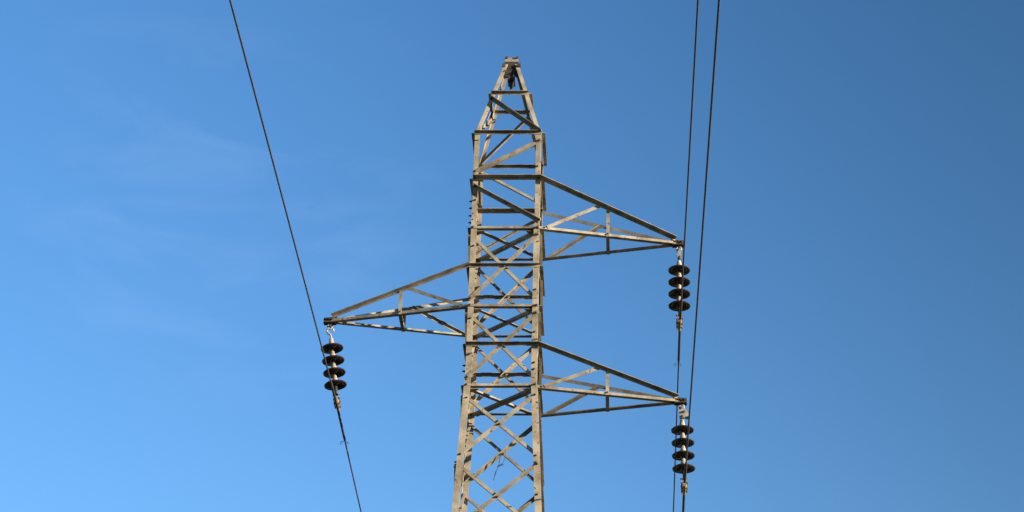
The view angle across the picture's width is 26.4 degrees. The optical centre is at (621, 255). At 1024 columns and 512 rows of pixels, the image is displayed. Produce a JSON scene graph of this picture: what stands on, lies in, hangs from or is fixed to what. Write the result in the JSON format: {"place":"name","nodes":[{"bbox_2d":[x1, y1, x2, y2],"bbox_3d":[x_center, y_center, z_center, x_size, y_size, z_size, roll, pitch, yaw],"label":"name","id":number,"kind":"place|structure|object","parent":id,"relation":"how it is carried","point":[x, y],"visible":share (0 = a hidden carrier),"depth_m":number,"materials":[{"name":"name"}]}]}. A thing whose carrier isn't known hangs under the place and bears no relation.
{"place":"outdoors","nodes":[
{"label":"outdoors","id":0,"kind":"place"},
{"bbox_2d":[0,0,1023,511],"label":"sky","id":1,"kind":"structure","parent":0,"point":[859,344],"materials":[{"name":"blue"}]},
{"bbox_3d":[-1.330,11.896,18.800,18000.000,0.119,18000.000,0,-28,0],"label":"ground","id":2,"kind":"structure","parent":0,"visible":0},
{"bbox_2d":[323,56,686,511],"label":"transmission tower","id":3,"kind":"structure","parent":2,"relation":"on","point":[464,476],"depth_m":24.73,"materials":[{"name":"metal"}]},
{"bbox_2d":[321,323,346,409],"bbox_3d":[-3.240,1.222,24.524,0.256,1.044,0.260,-7,-28,-4],"label":"insulator string","id":4,"kind":"object","parent":3,"relation":"hanging from","point":[332,349],"visible":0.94,"depth_m":24.50,"materials":[{"name":"ceramic"}]},
{"bbox_2d":[229,0,361,511],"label":"power line","id":5,"kind":"object","parent":4,"relation":"hanging from","point":[331,383],"visible":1,"depth_m":21.01,"materials":[{"name":"metal"}]},
{"bbox_2d":[493,453,505,479],"bbox_3d":[-1.363,2.347,24.321,0.132,0.332,0.022,0,-28,0],"label":"wire scrap","id":6,"kind":"object","parent":3,"relation":"hanging from","point":[500,464],"visible":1,"depth_m":24.32,"materials":[{"name":"metal"}]},
{"bbox_2d":[668,246,690,330],"bbox_3d":[0.657,0.345,24.994,0.256,1.044,0.260,0,-28,0],"label":"insulator string","id":7,"kind":"object","parent":3,"relation":"hanging from","point":[676,271],"visible":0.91,"depth_m":24.97,"materials":[{"name":"ceramic"}]},
{"bbox_2d":[673,0,698,511],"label":"power line","id":8,"kind":"object","parent":7,"relation":"hanging from","point":[679,332],"visible":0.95,"depth_m":22.71,"materials":[{"name":"metal"}]},
{"bbox_2d":[671,404,694,494],"bbox_3d":[0.674,2.108,24.049,0.256,1.044,0.260,-1,-28,0],"label":"insulator string","id":9,"kind":"object","parent":3,"relation":"hanging from","point":[681,429],"visible":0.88,"depth_m":24.03,"materials":[{"name":"ceramic"}]},
{"bbox_2d":[682,0,719,511],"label":"power line","id":10,"kind":"object","parent":9,"relation":"hanging from","point":[703,217],"visible":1,"depth_m":19.25,"materials":[{"name":"metal"}]}
]}

